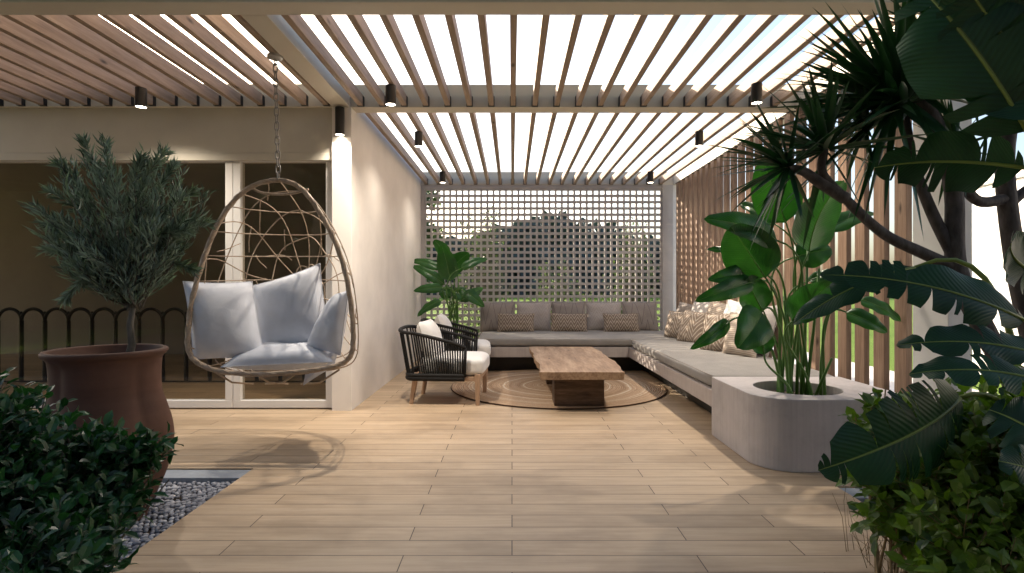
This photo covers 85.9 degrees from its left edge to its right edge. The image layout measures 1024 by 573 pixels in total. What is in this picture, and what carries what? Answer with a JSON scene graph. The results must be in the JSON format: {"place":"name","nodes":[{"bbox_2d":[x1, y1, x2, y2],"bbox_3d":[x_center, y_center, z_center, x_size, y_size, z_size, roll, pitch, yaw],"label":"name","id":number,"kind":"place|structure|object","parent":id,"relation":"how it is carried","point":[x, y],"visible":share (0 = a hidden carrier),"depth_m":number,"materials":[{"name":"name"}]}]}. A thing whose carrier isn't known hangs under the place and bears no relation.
{"place":"outdoors","nodes":[
{"label":"outdoors","id":0,"kind":"place"},
{"bbox_2d":[98,481,234,570],"bbox_3d":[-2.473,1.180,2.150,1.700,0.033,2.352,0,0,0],"label":"pebble gravel","id":1,"kind":"structure","parent":0,"point":[189,500],"depth_m":2.93,"materials":[{"name":"grey gravel"}]},
{"bbox_2d":[0,367,183,572],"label":"shrub","id":2,"kind":"object","parent":1,"relation":"on","point":[71,496],"visible":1,"depth_m":1.72,"materials":[{"name":"green plant"}]},
{"bbox_2d":[38,344,174,524],"bbox_3d":[-2.060,0.749,2.800,0.547,0.865,0.547,0,0,20],"label":"terracotta pot","id":3,"kind":"object","parent":1,"relation":"on","point":[98,381],"visible":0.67,"depth_m":2.65,"materials":[{"name":"ceramic"}]},
{"bbox_2d":[16,131,218,351],"bbox_3d":[-2.000,-0.202,2.799,0.923,1.205,0.582,0,0,0],"label":"olive tree","id":4,"kind":"object","parent":3,"relation":"on","point":[128,269],"visible":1,"depth_m":2.71,"materials":[{"name":"green plant"}]},
{"bbox_2d":[20,360,906,572],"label":"deck floor","id":5,"kind":"structure","parent":0,"point":[439,477],"depth_m":3.00,"materials":[{"name":"beige wood"}]},
{"bbox_2d":[0,97,420,410],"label":"house","id":6,"kind":"structure","parent":5,"relation":"on","point":[360,179],"depth_m":6.30,"materials":[{"name":"paint"}]},
{"bbox_2d":[0,161,232,407],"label":"window","id":7,"kind":"structure","parent":6,"relation":"in","point":[227,402],"depth_m":5.14,"materials":[{"name":"paint"}]},
{"bbox_2d":[0,307,325,381],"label":"arched fence","id":8,"kind":"object","parent":6,"relation":"on","point":[91,314],"visible":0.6,"depth_m":6.55,"materials":[{"name":"black metal"}]},
{"bbox_2d":[233,161,331,407],"bbox_3d":[-2.138,-0.052,5.185,0.936,2.371,0.090,0,0,0],"label":"glass door","id":9,"kind":"structure","parent":6,"relation":"in","point":[239,401],"depth_m":5.14,"materials":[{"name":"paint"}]},
{"bbox_2d":[335,106,344,135],"bbox_3d":[-1.573,-1.510,5.034,0.082,0.251,0.090,0,0,0],"label":"wall lamp","id":10,"kind":"object","parent":6,"relation":"attached to","point":[339,120],"visible":1,"depth_m":5.00,"materials":[{"name":"black metal"}]},
{"bbox_2d":[398,319,489,405],"bbox_3d":[-0.683,0.746,5.623,0.868,0.800,0.724,0,0,4],"label":"armchair","id":11,"kind":"object","parent":5,"relation":"on","point":[438,360],"visible":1,"depth_m":5.30,"materials":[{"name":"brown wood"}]},
{"bbox_2d":[413,239,486,338],"bbox_3d":[-0.958,0.220,8.229,1.197,1.849,0.455,0,0,0],"label":"potted paddle plant","id":12,"kind":"object","parent":5,"relation":"on","point":[448,265],"visible":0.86,"depth_m":8.19,"materials":[{"name":"green plant"}]},
{"bbox_2d":[420,313,490,378],"bbox_3d":[-0.703,0.746,6.928,0.868,0.800,0.724,0,0,-3],"label":"armchair","id":13,"kind":"object","parent":5,"relation":"on","point":[442,321],"visible":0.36,"depth_m":6.66,"materials":[{"name":"black wicker"}]},
{"bbox_2d":[0,0,971,401],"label":"pergola","id":14,"kind":"object","parent":5,"relation":"on","point":[70,54],"visible":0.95,"depth_m":4.21,"materials":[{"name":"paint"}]},
{"bbox_2d":[135,86,146,108],"bbox_3d":[-3.100,-1.577,4.600,0.086,0.157,0.086,0,0,0],"label":"downlight","id":15,"kind":"object","parent":14,"relation":"attached to","point":[141,97],"visible":1,"depth_m":4.57,"materials":[{"name":"black metal"}]},
{"bbox_2d":[267,52,282,179],"bbox_3d":[-1.700,-1.204,3.950,0.110,0.906,0.110,0,0,0],"label":"suspension chain","id":16,"kind":"object","parent":14,"relation":"hanging from","point":[274,57],"visible":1,"depth_m":3.95,"materials":[{"name":"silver metal"}]},
{"bbox_2d":[184,178,358,384],"bbox_3d":[-1.655,-0.020,4.101,1.174,1.520,0.780,0,0,0],"label":"hanging chair","id":17,"kind":"object","parent":16,"relation":"hanging from","point":[204,259],"visible":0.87,"depth_m":3.90,"materials":[{"name":"wicker"}]},
{"bbox_2d":[183,281,261,358],"bbox_3d":[-2.061,0.244,3.941,0.496,0.570,0.295,0,0,-37],"label":"chair cushion","id":18,"kind":"object","parent":17,"relation":"in","point":[224,321],"visible":0.92,"depth_m":3.86,"materials":[{"name":"white fabric"}]},
{"bbox_2d":[220,342,332,369],"bbox_3d":[-1.644,0.506,4.000,0.818,0.185,0.406,0,0,0],"label":"chair cushion","id":19,"kind":"object","parent":17,"relation":"on","point":[281,356],"visible":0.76,"depth_m":3.83,"materials":[{"name":"white fabric"}]},
{"bbox_2d":[253,263,324,342],"bbox_3d":[-1.702,0.172,4.221,0.702,0.706,0.285,0,0,0],"label":"chair cushion","id":20,"kind":"object","parent":19,"relation":"on","point":[289,308],"visible":0.7,"depth_m":4.12,"materials":[{"name":"white fabric"}]},
{"bbox_2d":[306,291,348,355],"bbox_3d":[-1.300,0.252,3.999,0.331,0.470,0.262,0,0,38],"label":"chair cushion","id":21,"kind":"object","parent":19,"relation":"on","point":[327,332],"visible":0.95,"depth_m":3.91,"materials":[{"name":"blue fabric"}]},
{"bbox_2d":[303,353,336,384],"bbox_3d":[-1.368,0.575,3.949,0.238,0.260,0.088,0,0,0],"label":"chair cushion","id":22,"kind":"object","parent":17,"relation":"in","point":[311,376],"visible":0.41,"depth_m":3.92,"materials":[{"name":"grey fabric"}]},
{"bbox_2d":[385,84,395,105],"bbox_3d":[-1.000,-1.577,4.540,0.086,0.157,0.086,0,0,0],"label":"downlight","id":23,"kind":"object","parent":14,"relation":"attached to","point":[390,94],"visible":1,"depth_m":4.51,"materials":[{"name":"black metal"}]},
{"bbox_2d":[415,131,422,147],"bbox_3d":[-1.000,-1.577,5.900,0.086,0.157,0.086,0,0,0],"label":"downlight","id":24,"kind":"object","parent":14,"relation":"attached to","point":[418,139],"visible":1,"depth_m":5.87,"materials":[{"name":"black metal"}]},
{"bbox_2d":[440,171,445,182],"bbox_3d":[-1.000,-1.577,7.950,0.086,0.157,0.086,0,0,0],"label":"downlight","id":25,"kind":"object","parent":14,"relation":"attached to","point":[442,176],"visible":1,"depth_m":7.92,"materials":[{"name":"black metal"}]},
{"bbox_2d":[647,171,653,182],"bbox_3d":[2.000,-1.577,7.950,0.086,0.157,0.086,0,0,0],"label":"downlight","id":26,"kind":"object","parent":14,"relation":"attached to","point":[650,176],"visible":1,"depth_m":7.91,"materials":[{"name":"black metal"}]},
{"bbox_2d":[695,130,702,146],"bbox_3d":[2.000,-1.577,5.880,0.086,0.157,0.086,0,0,0],"label":"downlight","id":27,"kind":"object","parent":14,"relation":"attached to","point":[698,138],"visible":1,"depth_m":5.84,"materials":[{"name":"black metal"}]},
{"bbox_2d":[751,82,761,104],"bbox_3d":[2.000,-1.577,4.500,0.086,0.157,0.086,0,0,0],"label":"downlight","id":28,"kind":"object","parent":14,"relation":"attached to","point":[756,90],"visible":0.93,"depth_m":4.46,"materials":[{"name":"black metal"}]},
{"bbox_2d":[421,185,672,334],"bbox_3d":[0.568,-0.243,8.991,4.098,2.818,0.090,0,0,0],"label":"lattice screen","id":29,"kind":"object","parent":5,"relation":"on","point":[665,252],"visible":0.63,"depth_m":8.97,"materials":[{"name":"paint"}]},
{"bbox_2d":[451,369,666,408],"bbox_3d":[0.520,1.136,6.320,2.429,0.012,2.429,0,0,0],"label":"round rug","id":30,"kind":"object","parent":5,"relation":"on","point":[522,388],"visible":0.71,"depth_m":5.92,"materials":[{"name":"wicker"}]},
{"bbox_2d":[529,347,624,405],"bbox_3d":[0.643,0.951,6.040,0.854,0.357,2.120,0,0,0],"label":"coffee table","id":31,"kind":"object","parent":30,"relation":"on","point":[575,376],"visible":1,"depth_m":5.20,"materials":[{"name":"brown wood"}]},
{"bbox_2d":[488,346,711,413],"bbox_3d":[1.055,0.975,6.555,3.050,0.343,4.590,0,0,0],"label":"corner bench","id":32,"kind":"object","parent":5,"relation":"on","point":[624,358],"visible":0.26,"depth_m":7.28,"materials":[{"name":"concrete"}]},
{"bbox_2d":[478,330,676,345],"bbox_3d":[1.030,0.736,8.035,2.992,0.131,1.502,0,0,0],"label":"seat cushion","id":33,"kind":"object","parent":32,"relation":"on","point":[562,338],"visible":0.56,"depth_m":7.38,"materials":[{"name":"fabric"}]},
{"bbox_2d":[479,302,515,331],"bbox_3d":[-0.223,0.470,8.518,0.559,0.475,0.154,0,-14,3],"label":"pillow","id":34,"kind":"object","parent":33,"relation":"on","point":[489,316],"visible":0.66,"depth_m":8.47,"materials":[{"name":"fabric"}]},
{"bbox_2d":[497,313,534,331],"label":"pillow","id":35,"kind":"object","parent":33,"relation":"on","point":[517,322],"visible":1,"depth_m":8.21,"materials":[{"name":"beige fabric"}]},
{"bbox_2d":[516,302,550,330],"bbox_3d":[0.337,0.471,8.519,0.549,0.475,0.156,0,-14,3],"label":"pillow","id":36,"kind":"object","parent":33,"relation":"on","point":[542,317],"visible":0.66,"depth_m":8.47,"materials":[{"name":"grey fabric"}]},
{"bbox_2d":[551,302,585,313],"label":"pillow","id":37,"kind":"object","parent":33,"relation":"on","point":[569,308],"visible":0.41,"depth_m":8.50,"materials":[{"name":"fabric"}]},
{"bbox_2d":[550,313,587,331],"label":"pillow","id":38,"kind":"object","parent":33,"relation":"on","point":[568,322],"visible":1,"depth_m":8.21,"materials":[{"name":"beige fabric"}]},
{"bbox_2d":[585,302,620,329],"bbox_3d":[1.422,0.471,8.520,0.559,0.475,0.156,0,-14,2],"label":"pillow","id":39,"kind":"object","parent":33,"relation":"on","point":[595,319],"visible":0.6,"depth_m":8.48,"materials":[{"name":"grey fabric"}]},
{"bbox_2d":[602,313,639,331],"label":"pillow","id":40,"kind":"object","parent":33,"relation":"on","point":[620,322],"visible":1,"depth_m":8.21,"materials":[{"name":"beige fabric"}]},
{"bbox_2d":[621,302,658,330],"bbox_3d":[1.982,0.470,8.518,0.569,0.475,0.158,0,-14,-4],"label":"pillow","id":41,"kind":"object","parent":33,"relation":"on","point":[647,318],"visible":0.67,"depth_m":8.47,"materials":[{"name":"fabric"}]},
{"bbox_2d":[664,311,683,337],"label":"pillow","id":42,"kind":"object","parent":33,"relation":"on","point":[673,323],"visible":0.64,"depth_m":7.32,"materials":[{"name":"beige fabric"}]},
{"bbox_2d":[691,302,709,312],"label":"pillow","id":43,"kind":"object","parent":33,"relation":"on","point":[699,307],"visible":0.12,"depth_m":7.09,"materials":[{"name":"fabric"}]},
{"bbox_2d":[631,339,833,385],"bbox_3d":[2.053,0.736,5.765,1.007,0.131,3.002,0,0,0],"label":"seat cushion","id":44,"kind":"object","parent":32,"relation":"on","point":[704,366],"visible":0.58,"depth_m":5.03,"materials":[{"name":"fabric"}]},
{"bbox_2d":[676,301,692,311],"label":"pillow","id":45,"kind":"object","parent":44,"relation":"on","point":[682,306],"visible":0.19,"depth_m":7.71,"materials":[{"name":"beige fabric"}]},
{"bbox_2d":[677,310,707,342],"bbox_3d":[2.201,0.495,6.721,0.158,0.404,0.404,18,-4,-25],"label":"pillow","id":46,"kind":"object","parent":44,"relation":"on","point":[691,327],"visible":0.81,"depth_m":6.65,"materials":[{"name":"beige fabric"}]},
{"bbox_2d":[706,301,725,313],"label":"pillow","id":47,"kind":"object","parent":44,"relation":"on","point":[716,307],"visible":0.17,"depth_m":6.61,"materials":[{"name":"beige fabric"}]},
{"bbox_2d":[700,312,737,351],"bbox_3d":[2.171,0.486,5.801,0.157,0.424,0.424,18,-13,-28],"label":"pillow","id":48,"kind":"object","parent":44,"relation":"on","point":[710,320],"visible":0.42,"depth_m":5.79,"materials":[{"name":"beige fabric"}]},
{"bbox_2d":[723,300,741,313],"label":"pillow","id":49,"kind":"object","parent":44,"relation":"on","point":[733,306],"visible":0.12,"depth_m":6.07,"materials":[{"name":"white fabric"}]},
{"bbox_2d":[722,312,756,357],"bbox_3d":[2.272,0.477,5.421,0.158,0.444,0.444,17,-6,-21],"label":"pillow","id":50,"kind":"object","parent":44,"relation":"on","point":[729,347],"visible":0.44,"depth_m":5.45,"materials":[{"name":"beige fabric"}]},
{"bbox_2d":[756,305,777,357],"bbox_3d":[2.469,0.439,5.520,0.160,0.524,0.524,16,-5,-7],"label":"pillow","id":51,"kind":"object","parent":44,"relation":"on","point":[770,317],"visible":0.08,"depth_m":5.31,"materials":[{"name":"fabric"}]},
{"bbox_2d":[675,85,911,392],"bbox_3d":[2.643,-0.254,6.225,0.057,2.797,5.160,0,0,0],"label":"slat screen","id":52,"kind":"object","parent":5,"relation":"on","point":[700,191],"visible":0.3,"depth_m":4.62,"materials":[{"name":"brown wood"}]},
{"bbox_2d":[712,377,897,472],"bbox_3d":[2.035,0.920,3.815,0.990,0.449,0.870,0,0,0],"label":"concrete planter","id":53,"kind":"object","parent":5,"relation":"on","point":[760,421],"visible":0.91,"depth_m":3.47,"materials":[{"name":"concrete"}]},
{"bbox_2d":[690,165,900,394],"bbox_3d":[1.835,-0.019,3.699,1.552,1.611,0.606,0,0,-7],"label":"paddle leaf plant","id":54,"kind":"object","parent":53,"relation":"on","point":[744,272],"visible":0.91,"depth_m":3.60,"materials":[{"name":"green plant"}]},
{"bbox_2d":[99,15,1023,284],"label":"sky","id":55,"kind":"structure","parent":0,"point":[498,26],"materials":[{"name":"white"}]},
{"bbox_2d":[427,291,1001,394],"bbox_3d":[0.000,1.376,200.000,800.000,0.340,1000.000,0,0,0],"label":"lawn","id":56,"kind":"structure","parent":0,"point":[891,340],"depth_m":15.44,"materials":[{"name":"green plant"}]},
{"bbox_2d":[162,470,249,483],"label":"bed kerb","id":57,"kind":"structure","parent":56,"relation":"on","point":[190,476],"depth_m":3.36,"materials":[{"name":"concrete"}]},
{"bbox_2d":[427,191,442,282],"bbox_3d":[-3.766,-1.103,18.124,3.082,4.630,2.578,0,0,0],"label":"garden tree","id":58,"kind":"object","parent":56,"relation":"on","point":[428,223],"visible":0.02,"depth_m":18.36,"materials":[{"name":"green plant"}]},
{"bbox_2d":[447,204,516,337],"bbox_3d":[-0.516,-0.134,9.600,1.523,2.681,1.123,0,0,0],"label":"garden shrub","id":59,"kind":"object","parent":56,"relation":"on","point":[483,268],"visible":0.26,"depth_m":9.53,"materials":[{"name":"green plant"}]},
{"bbox_2d":[427,210,659,294],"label":"distant wood","id":60,"kind":"object","parent":56,"relation":"on","point":[559,249],"visible":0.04,"depth_m":62.62,"materials":[{"name":"green plant"}]},
{"bbox_2d":[526,260,591,312],"bbox_3d":[0.729,0.343,9.533,1.277,1.728,1.191,0,0,-35],"label":"garden shrub","id":61,"kind":"object","parent":56,"relation":"on","point":[552,280],"visible":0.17,"depth_m":9.50,"materials":[{"name":"green plant"}]},
{"bbox_2d":[575,288,615,300],"bbox_3d":[1.546,0.615,9.834,1.430,1.183,1.056,0,0,0],"label":"garden shrub","id":62,"kind":"object","parent":56,"relation":"on","point":[594,298],"visible":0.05,"depth_m":9.86,"materials":[{"name":"green plant"}]},
{"bbox_2d":[602,216,659,326],"bbox_3d":[2.131,-0.035,9.491,1.153,2.483,0.850,0,0,0],"label":"garden shrub","id":63,"kind":"object","parent":56,"relation":"on","point":[632,274],"visible":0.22,"depth_m":9.45,"materials":[{"name":"green plant"}]},
{"bbox_2d":[840,488,872,501],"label":"bed kerb","id":64,"kind":"structure","parent":56,"relation":"on","point":[852,491],"depth_m":3.08,"materials":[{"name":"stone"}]},
{"bbox_2d":[972,170,1023,374],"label":"garden wall","id":65,"kind":"structure","parent":56,"relation":"on","point":[987,258],"depth_m":7.02,"materials":[{"name":"white paint"}]},
{"bbox_2d":[772,352,987,392],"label":"garden path","id":66,"kind":"structure","parent":0,"point":[891,380],"depth_m":7.49,"materials":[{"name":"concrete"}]},
{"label":"planting bed soil","id":67,"kind":"structure","parent":0,"visible":0},
{"bbox_2d":[705,0,1023,386],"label":"dragon tree","id":68,"kind":"object","parent":67,"relation":"on","point":[879,87],"visible":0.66,"depth_m":2.39,"materials":[{"name":"green plant"}]},
{"bbox_2d":[832,487,907,572],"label":"dry grass","id":69,"kind":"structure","parent":67,"relation":"on","point":[868,548],"depth_m":2.26,"materials":[{"name":"plant"}]},
{"bbox_2d":[792,0,1023,484],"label":"banana plant","id":70,"kind":"object","parent":67,"relation":"on","point":[971,52],"visible":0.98,"depth_m":1.76,"materials":[{"name":"green plant"}]},
{"bbox_2d":[835,365,1023,572],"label":"hedge bush","id":71,"kind":"object","parent":67,"relation":"on","point":[960,509],"visible":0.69,"depth_m":1.77,"materials":[{"name":"green plant"}]}
]}

